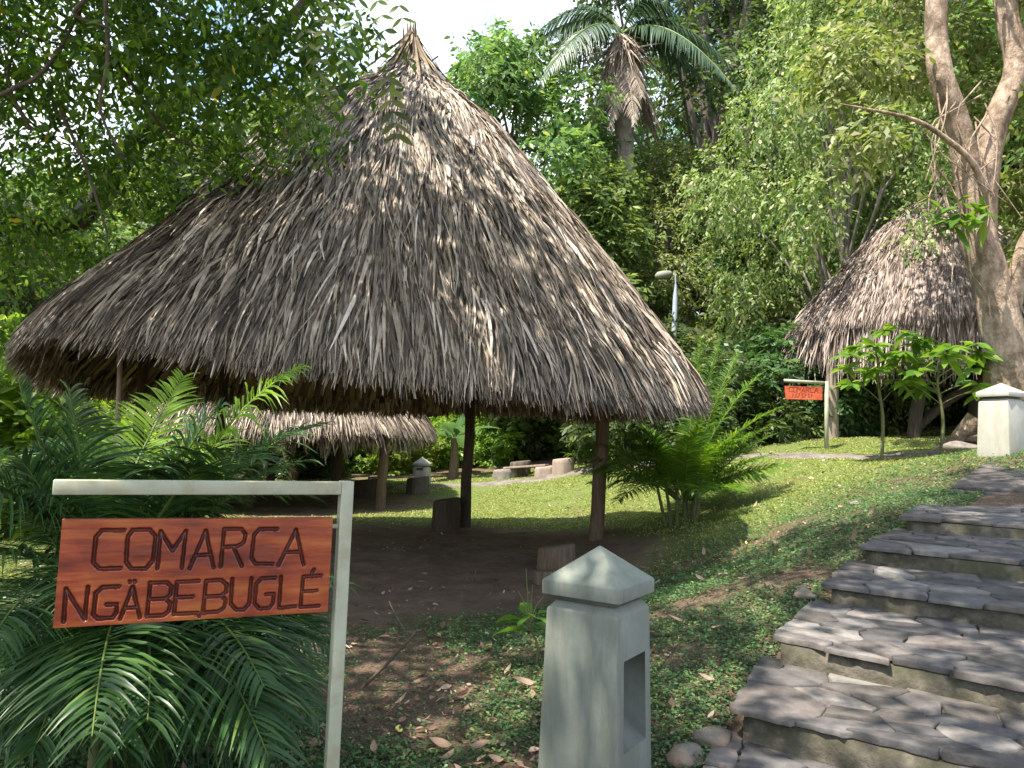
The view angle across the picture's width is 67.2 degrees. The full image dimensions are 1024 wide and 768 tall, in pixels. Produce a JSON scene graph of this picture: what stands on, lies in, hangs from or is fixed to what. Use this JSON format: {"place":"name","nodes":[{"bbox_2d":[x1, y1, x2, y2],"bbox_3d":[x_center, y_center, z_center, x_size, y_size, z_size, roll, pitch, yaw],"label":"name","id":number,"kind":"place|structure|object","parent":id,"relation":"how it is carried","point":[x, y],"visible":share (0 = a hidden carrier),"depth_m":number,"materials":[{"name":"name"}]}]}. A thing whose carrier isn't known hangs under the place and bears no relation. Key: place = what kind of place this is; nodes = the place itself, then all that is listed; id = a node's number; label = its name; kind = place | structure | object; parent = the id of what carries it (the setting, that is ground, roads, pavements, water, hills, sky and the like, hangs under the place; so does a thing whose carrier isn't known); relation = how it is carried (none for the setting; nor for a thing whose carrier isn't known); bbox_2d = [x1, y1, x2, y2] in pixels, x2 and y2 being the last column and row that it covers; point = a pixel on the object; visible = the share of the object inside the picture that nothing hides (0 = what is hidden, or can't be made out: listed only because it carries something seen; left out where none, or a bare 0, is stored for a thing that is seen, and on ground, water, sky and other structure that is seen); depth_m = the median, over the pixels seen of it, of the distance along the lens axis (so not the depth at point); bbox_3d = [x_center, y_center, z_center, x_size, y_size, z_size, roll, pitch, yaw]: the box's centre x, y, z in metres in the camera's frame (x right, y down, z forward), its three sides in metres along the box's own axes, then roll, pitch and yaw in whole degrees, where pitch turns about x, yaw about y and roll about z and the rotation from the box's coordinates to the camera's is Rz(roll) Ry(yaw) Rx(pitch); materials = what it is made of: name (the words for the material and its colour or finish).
{"place":"outdoors","nodes":[
{"label":"outdoors","id":0,"kind":"place"},
{"bbox_2d":[0,0,774,416],"label":"sky","id":1,"kind":"structure","parent":0,"point":[436,19],"materials":[{"name":"white"}]},
{"bbox_2d":[0,407,1023,767],"bbox_3d":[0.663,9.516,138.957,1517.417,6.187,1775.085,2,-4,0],"label":"ground","id":2,"kind":"structure","parent":0,"point":[486,557],"depth_m":6.63,"materials":[{"name":"green plant"}]},
{"bbox_2d":[0,185,63,369],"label":"forest tree","id":3,"kind":"object","parent":2,"relation":"on","point":[29,286],"visible":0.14,"depth_m":13.11,"materials":[{"name":"green plant"}]},
{"bbox_2d":[0,158,153,407],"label":"forest tree","id":4,"kind":"object","parent":2,"relation":"on","point":[124,233],"visible":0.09,"depth_m":14.82,"materials":[{"name":"green plant"}]},
{"bbox_2d":[5,198,152,303],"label":"forest tree","id":5,"kind":"object","parent":2,"relation":"on","point":[98,235],"depth_m":22.85,"materials":[{"name":"green plant"}]},
{"bbox_2d":[0,312,161,540],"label":"bush","id":6,"kind":"object","parent":2,"relation":"on","point":[15,422],"visible":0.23,"depth_m":9.45,"materials":[{"name":"green plant"}]},
{"bbox_2d":[0,370,171,521],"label":"bush","id":7,"kind":"object","parent":2,"relation":"on","point":[124,408],"visible":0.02,"depth_m":11.54,"materials":[{"name":"green plant"}]},
{"bbox_2d":[18,113,245,452],"bbox_3d":[-9.069,-2.239,21.294,8.305,9.804,8.351,-2,-5,37],"label":"forest tree","id":8,"kind":"object","parent":2,"relation":"on","point":[196,158],"visible":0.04,"depth_m":19.84,"materials":[{"name":"green plant"}]},
{"bbox_2d":[0,363,363,767],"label":"areca palm","id":9,"kind":"object","parent":2,"relation":"on","point":[142,689],"visible":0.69,"depth_m":2.62,"materials":[{"name":"green plant"}]},
{"bbox_2d":[52,479,353,767],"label":"wooden sign","id":10,"kind":"object","parent":2,"relation":"on","point":[112,571],"visible":1,"depth_m":2.34,"materials":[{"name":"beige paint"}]},
{"bbox_2d":[0,0,417,386],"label":"overhanging tree","id":11,"kind":"object","parent":2,"relation":"on","point":[135,34],"visible":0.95,"depth_m":5.74,"materials":[{"name":"green plant"}]},
{"bbox_2d":[196,441,247,470],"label":"bush","id":12,"kind":"object","parent":2,"relation":"on","point":[244,446],"depth_m":19.78,"materials":[{"name":"green plant"}]},
{"bbox_2d":[141,67,345,453],"bbox_3d":[-6.751,-3.835,24.823,10.131,13.126,9.114,0,-4,17],"label":"forest tree","id":13,"kind":"object","parent":2,"relation":"on","point":[252,125],"visible":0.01,"depth_m":23.04,"materials":[{"name":"green plant"}]},
{"bbox_2d":[110,398,438,509],"bbox_3d":[-4.601,0.075,15.123,6.404,4.949,6.478,2,-4,0],"label":"thatched hut","id":14,"kind":"object","parent":2,"relation":"on","point":[384,435],"visible":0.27,"depth_m":12.65,"materials":[{"name":"beige plant"}]},
{"bbox_2d":[288,442,299,479],"bbox_3d":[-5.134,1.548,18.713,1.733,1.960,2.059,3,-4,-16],"label":"wooden post","id":15,"kind":"object","parent":2,"relation":"on","point":[293,475],"visible":0.04,"depth_m":18.39,"materials":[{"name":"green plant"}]},
{"bbox_2d":[257,440,355,479],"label":"bush","id":16,"kind":"object","parent":2,"relation":"on","point":[311,469],"visible":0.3,"depth_m":18.66,"materials":[{"name":"green plant"}]},
{"bbox_2d":[328,447,332,469],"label":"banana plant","id":17,"kind":"object","parent":2,"relation":"on","point":[330,463],"visible":0.01,"depth_m":19.20,"materials":[{"name":"green plant"}]},
{"bbox_2d":[315,440,377,474],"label":"bush","id":18,"kind":"object","parent":2,"relation":"on","point":[358,465],"visible":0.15,"depth_m":19.97,"materials":[{"name":"green plant"}]},
{"bbox_2d":[4,17,713,540],"bbox_3d":[-1.373,-1.041,8.806,7.010,6.417,6.950,2,-4,0],"label":"thatched hut","id":19,"kind":"object","parent":2,"relation":"on","point":[456,259],"visible":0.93,"depth_m":6.31,"materials":[{"name":"beige plant"}]},
{"bbox_2d":[361,601,418,689],"bbox_3d":[-0.632,1.379,4.029,0.328,0.467,0.044,0,-4,20],"label":"fallen branch","id":20,"kind":"object","parent":2,"relation":"on","point":[374,676],"visible":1,"depth_m":4.02,"materials":[{"name":"brown wood"}]},
{"bbox_2d":[353,475,428,497],"bbox_3d":[-2.432,2.123,15.617,1.545,0.564,0.511,3,-4,-17],"label":"log bench","id":21,"kind":"object","parent":2,"relation":"on","point":[415,485],"visible":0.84,"depth_m":15.55,"materials":[{"name":"brown wood"}]},
{"bbox_2d":[335,61,454,427],"bbox_3d":[-4.039,-4.283,27.161,11.329,14.508,11.265,6,-6,-44],"label":"forest tree","id":22,"kind":"object","parent":2,"relation":"on","point":[358,73],"depth_m":26.77,"materials":[{"name":"green plant"}]},
{"bbox_2d":[361,416,450,475],"bbox_3d":[-2.806,1.681,20.105,2.337,2.142,2.371,4,-5,-27],"label":"bush","id":23,"kind":"object","parent":2,"relation":"on","point":[397,465],"visible":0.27,"depth_m":19.55,"materials":[{"name":"green plant"}]},
{"bbox_2d":[414,677,427,682],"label":"fallen leaf","id":24,"kind":"object","parent":2,"relation":"on","point":[418,680],"visible":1,"depth_m":4.10,"materials":[{"name":"brown plant"}]},
{"bbox_2d":[412,457,431,483],"bbox_3d":[-2.015,2.090,17.189,0.357,0.912,0.357,1,-4,12],"label":"bollard","id":25,"kind":"object","parent":2,"relation":"on","point":[421,468],"visible":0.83,"depth_m":17.07,"materials":[{"name":"white concrete"}]},
{"bbox_2d":[431,497,459,530],"bbox_3d":[-0.920,1.867,10.791,0.406,0.570,0.350,2,-4,0],"label":"tree stump","id":26,"kind":"object","parent":2,"relation":"on","point":[445,514],"visible":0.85,"depth_m":10.66,"materials":[{"name":"brown wood"}]},
{"bbox_2d":[406,414,499,478],"bbox_3d":[-1.448,1.530,18.450,2.369,1.859,1.900,2,-4,0],"label":"banana plant","id":27,"kind":"object","parent":2,"relation":"on","point":[452,428],"visible":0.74,"depth_m":18.14,"materials":[{"name":"green plant"}]},
{"bbox_2d":[426,413,491,469],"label":"bush","id":28,"kind":"object","parent":2,"relation":"on","point":[445,462],"visible":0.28,"depth_m":20.36,"materials":[{"name":"green plant"}]},
{"bbox_2d":[448,411,535,467],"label":"bush","id":29,"kind":"object","parent":2,"relation":"on","point":[505,446],"visible":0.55,"depth_m":19.85,"materials":[{"name":"green plant"}]},
{"bbox_2d":[0,0,1012,418],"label":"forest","id":30,"kind":"object","parent":2,"relation":"on","point":[650,90],"depth_m":34.77,"materials":[{"name":"green plant"}]},
{"bbox_2d":[0,435,1020,767],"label":"leaf litter","id":31,"kind":"object","parent":2,"relation":"on","point":[464,693],"visible":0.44,"depth_m":4.06,"materials":[{"name":"plant"}]},
{"bbox_2d":[0,449,1023,767],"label":"ground cover","id":32,"kind":"object","parent":2,"relation":"on","point":[684,589],"visible":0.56,"depth_m":4.45,"materials":[{"name":"green plant"}]},
{"bbox_2d":[370,740,376,751],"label":"fallen leaf","id":33,"kind":"object","parent":32,"relation":"on","point":[373,746],"visible":1,"depth_m":3.23,"materials":[{"name":"brown plant"}]},
{"bbox_2d":[429,737,451,746],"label":"fallen leaf","id":34,"kind":"object","parent":32,"relation":"on","point":[440,742],"visible":1,"depth_m":3.27,"materials":[{"name":"beige plant"}]},
{"bbox_2d":[470,740,490,747],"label":"fallen leaf","id":35,"kind":"object","parent":32,"relation":"on","point":[479,743],"visible":1,"depth_m":3.23,"materials":[{"name":"beige plant"}]},
{"bbox_2d":[513,677,534,684],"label":"fallen leaf","id":36,"kind":"object","parent":32,"relation":"on","point":[525,681],"visible":0.97,"depth_m":3.89,"materials":[{"name":"beige plant"}]},
{"bbox_2d":[699,673,713,679],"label":"fallen leaf","id":37,"kind":"object","parent":32,"relation":"on","point":[705,676],"visible":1,"depth_m":3.57,"materials":[{"name":"beige plant"}]},
{"bbox_2d":[0,414,1023,625],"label":"grass","id":38,"kind":"structure","parent":2,"relation":"on","point":[782,484],"depth_m":11.17,"materials":[{"name":"green plant"}]},
{"bbox_2d":[494,569,546,664],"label":"plant","id":39,"kind":"object","parent":2,"relation":"on","point":[525,608],"visible":0.93,"depth_m":4.30,"materials":[{"name":"green plant"}]},
{"bbox_2d":[510,460,530,476],"bbox_3d":[0.192,1.976,17.704,0.510,0.457,0.544,2,-4,0],"label":"tree stump","id":40,"kind":"object","parent":2,"relation":"on","point":[521,472],"visible":0.61,"depth_m":17.50,"materials":[{"name":"brown plant"}]},
{"bbox_2d":[492,464,551,479],"bbox_3d":[0.319,2.020,17.299,1.584,0.480,0.572,0,-5,23],"label":"log bench","id":41,"kind":"object","parent":2,"relation":"on","point":[511,472],"visible":0.69,"depth_m":17.25,"materials":[{"name":"brown wood"}]},
{"bbox_2d":[490,412,567,460],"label":"bush","id":42,"kind":"object","parent":2,"relation":"on","point":[537,450],"visible":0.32,"depth_m":20.08,"materials":[{"name":"green plant"}]},
{"bbox_2d":[533,569,558,584],"bbox_3d":[0.350,1.841,7.262,0.280,0.160,0.160,3,-4,-11],"label":"wood block","id":43,"kind":"object","parent":2,"relation":"on","point":[539,575],"depth_m":7.18,"materials":[{"name":"wood"}]},
{"bbox_2d":[443,16,649,454],"bbox_3d":[-0.080,-3.785,21.724,7.671,12.862,6.901,1,-4,14],"label":"forest tree","id":44,"kind":"object","parent":2,"relation":"on","point":[514,90],"visible":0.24,"depth_m":20.36,"materials":[{"name":"green plant"}]},
{"bbox_2d":[536,542,575,568],"bbox_3d":[0.456,1.828,7.981,0.420,0.369,0.363,2,-4,0],"label":"tree stump","id":45,"kind":"object","parent":2,"relation":"on","point":[556,556],"visible":0.68,"depth_m":7.86,"materials":[{"name":"brown wood"}]},
{"bbox_2d":[539,419,582,458],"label":"bush","id":46,"kind":"object","parent":2,"relation":"on","point":[553,438],"visible":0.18,"depth_m":20.09,"materials":[{"name":"green plant"}]},
{"bbox_2d":[552,457,573,474],"bbox_3d":[1.114,1.835,16.807,0.503,0.479,0.433,2,-4,0],"label":"tree stump","id":47,"kind":"object","parent":2,"relation":"on","point":[560,466],"visible":0.81,"depth_m":16.65,"materials":[{"name":"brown wood"}]},
{"bbox_2d":[563,449,592,468],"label":"plant","id":48,"kind":"object","parent":2,"relation":"on","point":[579,453],"visible":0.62,"depth_m":17.09,"materials":[{"name":"green plant"}]},
{"bbox_2d":[538,546,653,767],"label":"bollard","id":49,"kind":"object","parent":2,"relation":"on","point":[595,710],"visible":1,"depth_m":2.76,"materials":[{"name":"concrete"}]},
{"bbox_2d":[475,147,722,458],"bbox_3d":[1.588,-1.931,19.872,6.220,8.392,6.255,5,-5,-37],"label":"forest tree","id":50,"kind":"object","parent":2,"relation":"on","point":[603,211],"visible":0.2,"depth_m":19.18,"materials":[{"name":"green plant"}]},
{"bbox_2d":[478,0,753,286],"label":"tall palm","id":51,"kind":"object","parent":2,"relation":"on","point":[622,58],"visible":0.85,"depth_m":21.34,"materials":[{"name":"green plant"}]},
{"bbox_2d":[557,312,765,464],"bbox_3d":[3.277,0.479,17.472,4.893,4.280,4.632,1,-4,3],"label":"bush","id":52,"kind":"object","parent":2,"relation":"on","point":[582,434],"visible":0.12,"depth_m":16.39,"materials":[{"name":"green plant"}]},
{"bbox_2d":[655,271,677,340],"bbox_3d":[3.509,-0.465,17.589,0.556,4.307,0.234,2,-4,0],"label":"street lamp","id":53,"kind":"object","parent":2,"relation":"on","point":[664,274],"visible":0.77,"depth_m":17.64,"materials":[{"name":"grey metal"}]},
{"bbox_2d":[640,215,694,324],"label":"forest tree","id":54,"kind":"object","parent":2,"relation":"on","point":[669,264],"depth_m":29.11,"materials":[{"name":"green plant"}]},
{"bbox_2d":[666,742,705,767],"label":"rock","id":55,"kind":"object","parent":2,"relation":"on","point":[680,753],"visible":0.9,"depth_m":2.98,"materials":[{"name":"grey stone"}]},
{"bbox_2d":[580,335,793,526],"bbox_3d":[2.079,0.598,9.537,2.439,2.510,2.695,2,-4,0],"label":"areca palm","id":56,"kind":"object","parent":2,"relation":"on","point":[688,467],"visible":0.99,"depth_m":9.26,"materials":[{"name":"green plant"}]},
{"bbox_2d":[540,0,868,336],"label":"forest tree","id":57,"kind":"object","parent":2,"relation":"on","point":[710,116],"visible":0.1,"depth_m":24.29,"materials":[{"name":"green plant"}]},
{"bbox_2d":[614,128,798,345],"bbox_3d":[4.589,-2.854,22.645,7.149,9.530,7.736,5,-5,-35],"label":"forest tree","id":58,"kind":"object","parent":2,"relation":"on","point":[659,200],"visible":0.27,"depth_m":21.51,"materials":[{"name":"green plant"}]},
{"bbox_2d":[693,725,731,748],"bbox_3d":[0.813,1.440,3.114,0.143,0.096,0.147,-1,-5,32],"label":"rock","id":59,"kind":"object","parent":2,"relation":"on","point":[714,735],"visible":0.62,"depth_m":3.08,"materials":[{"name":"grey stone"}]},
{"bbox_2d":[625,338,823,460],"bbox_3d":[3.728,0.564,14.136,3.306,2.892,3.129,4,-5,-30],"label":"bush","id":60,"kind":"object","parent":2,"relation":"on","point":[742,404],"visible":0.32,"depth_m":13.73,"materials":[{"name":"green plant"}]},
{"bbox_2d":[640,0,876,311],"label":"forest tree","id":61,"kind":"object","parent":2,"relation":"on","point":[694,96],"visible":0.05,"depth_m":30.59,"materials":[{"name":"green plant"}]},
{"bbox_2d":[682,183,836,351],"bbox_3d":[7.005,-2.108,20.770,5.047,7.013,4.864,2,-4,-1],"label":"forest tree","id":62,"kind":"object","parent":2,"relation":"on","point":[717,262],"visible":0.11,"depth_m":20.75,"materials":[{"name":"green plant"}]},
{"bbox_2d":[666,284,887,429],"bbox_3d":[5.609,0.011,18.452,5.533,5.112,5.844,3,-4,-15],"label":"bush","id":63,"kind":"object","parent":2,"relation":"on","point":[709,327],"visible":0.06,"depth_m":17.64,"materials":[{"name":"green plant"}]},
{"bbox_2d":[691,314,893,445],"bbox_3d":[5.204,0.297,15.205,3.896,3.408,3.688,-2,-6,41],"label":"bush","id":64,"kind":"object","parent":2,"relation":"on","point":[773,348],"visible":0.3,"depth_m":14.41,"materials":[{"name":"green plant"}]},
{"bbox_2d":[783,379,828,448],"bbox_3d":[4.658,0.573,12.201,0.702,1.288,0.050,2,-4,0],"label":"wooden sign","id":65,"kind":"object","parent":2,"relation":"on","point":[803,393],"visible":1,"depth_m":12.22,"materials":[{"name":"beige paint"}]},
{"bbox_2d":[793,586,818,601],"bbox_3d":[1.726,1.253,4.535,0.138,0.125,0.141,2,-4,0],"label":"rock","id":66,"kind":"object","parent":2,"relation":"on","point":[801,592],"visible":0.72,"depth_m":4.50,"materials":[{"name":"grey stone"}]},
{"bbox_2d":[763,383,897,432],"bbox_3d":[6.633,0.314,17.129,3.462,3.199,3.656,0,-5,22],"label":"bush","id":67,"kind":"object","parent":2,"relation":"on","point":[780,385],"visible":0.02,"depth_m":16.09,"materials":[{"name":"green plant"}]},
{"bbox_2d":[665,0,1003,438],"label":"forest tree","id":68,"kind":"object","parent":2,"relation":"on","point":[838,226],"visible":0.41,"depth_m":15.77,"materials":[{"name":"green plant"}]},
{"bbox_2d":[785,133,900,312],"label":"forest tree","id":69,"kind":"object","parent":2,"relation":"on","point":[831,203],"visible":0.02,"depth_m":23.32,"materials":[{"name":"green plant"}]},
{"bbox_2d":[703,498,1023,767],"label":"stone steps","id":70,"kind":"structure","parent":2,"relation":"on","point":[903,648],"depth_m":3.41,"materials":[{"name":"stone"}]},
{"bbox_2d":[828,323,937,460],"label":"sapling","id":71,"kind":"object","parent":2,"relation":"on","point":[917,344],"visible":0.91,"depth_m":10.58,"materials":[{"name":"green plant"}]},
{"bbox_2d":[744,0,1023,414],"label":"forest tree","id":72,"kind":"object","parent":2,"relation":"on","point":[867,197],"visible":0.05,"depth_m":17.61,"materials":[{"name":"green plant"}]},
{"bbox_2d":[861,380,911,429],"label":"bush","id":73,"kind":"object","parent":2,"relation":"on","point":[905,420],"visible":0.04,"depth_m":16.56,"materials":[{"name":"green plant"}]},
{"bbox_2d":[770,192,1023,438],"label":"thatched hut","id":74,"kind":"object","parent":2,"relation":"on","point":[872,288],"visible":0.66,"depth_m":13.24,"materials":[{"name":"beige plant"}]},
{"bbox_2d":[771,0,1023,450],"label":"forked tree","id":75,"kind":"object","parent":2,"relation":"on","point":[995,276],"visible":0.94,"depth_m":10.61,"materials":[{"name":"green plant"}]},
{"bbox_2d":[923,195,1004,252],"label":"broad leaf plant","id":76,"kind":"object","parent":75,"relation":"attached to","point":[954,219],"visible":0.98,"depth_m":10.06,"materials":[{"name":"green plant"}]},
{"bbox_2d":[851,341,1002,454],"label":"sapling","id":77,"kind":"object","parent":2,"relation":"on","point":[975,364],"visible":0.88,"depth_m":10.28,"materials":[{"name":"green plant"}]},
{"bbox_2d":[909,381,967,427],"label":"bush","id":78,"kind":"object","parent":2,"relation":"on","point":[948,422],"visible":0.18,"depth_m":16.33,"materials":[{"name":"green plant"}]},
{"bbox_2d":[860,36,1023,389],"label":"forest tree","id":79,"kind":"object","parent":2,"relation":"on","point":[1010,156],"visible":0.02,"depth_m":18.91,"materials":[{"name":"green plant"}]},
{"bbox_2d":[868,0,1023,233],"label":"forest tree","id":80,"kind":"object","parent":2,"relation":"on","point":[1009,144],"visible":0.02,"depth_m":16.14,"materials":[{"name":"green plant"}]},
{"bbox_2d":[921,373,982,429],"bbox_3d":[7.476,0.324,13.118,1.212,1.055,0.216,1,-4,9],"label":"fallen log","id":81,"kind":"object","parent":2,"relation":"on","point":[931,414],"visible":0.54,"depth_m":13.08,"materials":[{"name":"brown wood"}]},
{"bbox_2d":[942,441,976,454],"bbox_3d":[5.592,0.814,9.578,0.428,0.215,0.239,0,-4,19],"label":"rock","id":82,"kind":"object","parent":2,"relation":"on","point":[950,447],"visible":0.68,"depth_m":9.54,"materials":[{"name":"grey stone"}]},
{"bbox_2d":[945,372,981,422],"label":"bush","id":83,"kind":"object","parent":2,"relation":"on","point":[959,404],"visible":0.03,"depth_m":15.24,"materials":[{"name":"green plant"}]},
{"bbox_2d":[966,432,977,444],"bbox_3d":[6.360,0.721,10.592,0.354,0.266,0.564,1,-4,3],"label":"rock","id":84,"kind":"object","parent":2,"relation":"on","point":[971,439],"visible":0.3,"depth_m":10.45,"materials":[{"name":"stone"}]},
{"bbox_2d":[950,460,1023,494],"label":"stone slab","id":85,"kind":"structure","parent":2,"relation":"on","point":[988,479],"depth_m":6.81,"materials":[{"name":"stone"}]},
{"bbox_2d":[976,383,1023,456],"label":"bollard","id":86,"kind":"object","parent":2,"relation":"on","point":[1000,419],"visible":0.82,"depth_m":7.90,"materials":[{"name":"white concrete"}]},
{"bbox_2d":[386,450,946,488],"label":"path","id":87,"kind":"structure","parent":0,"point":[806,455],"depth_m":11.84,"materials":[{"name":"beige concrete"}]}
]}

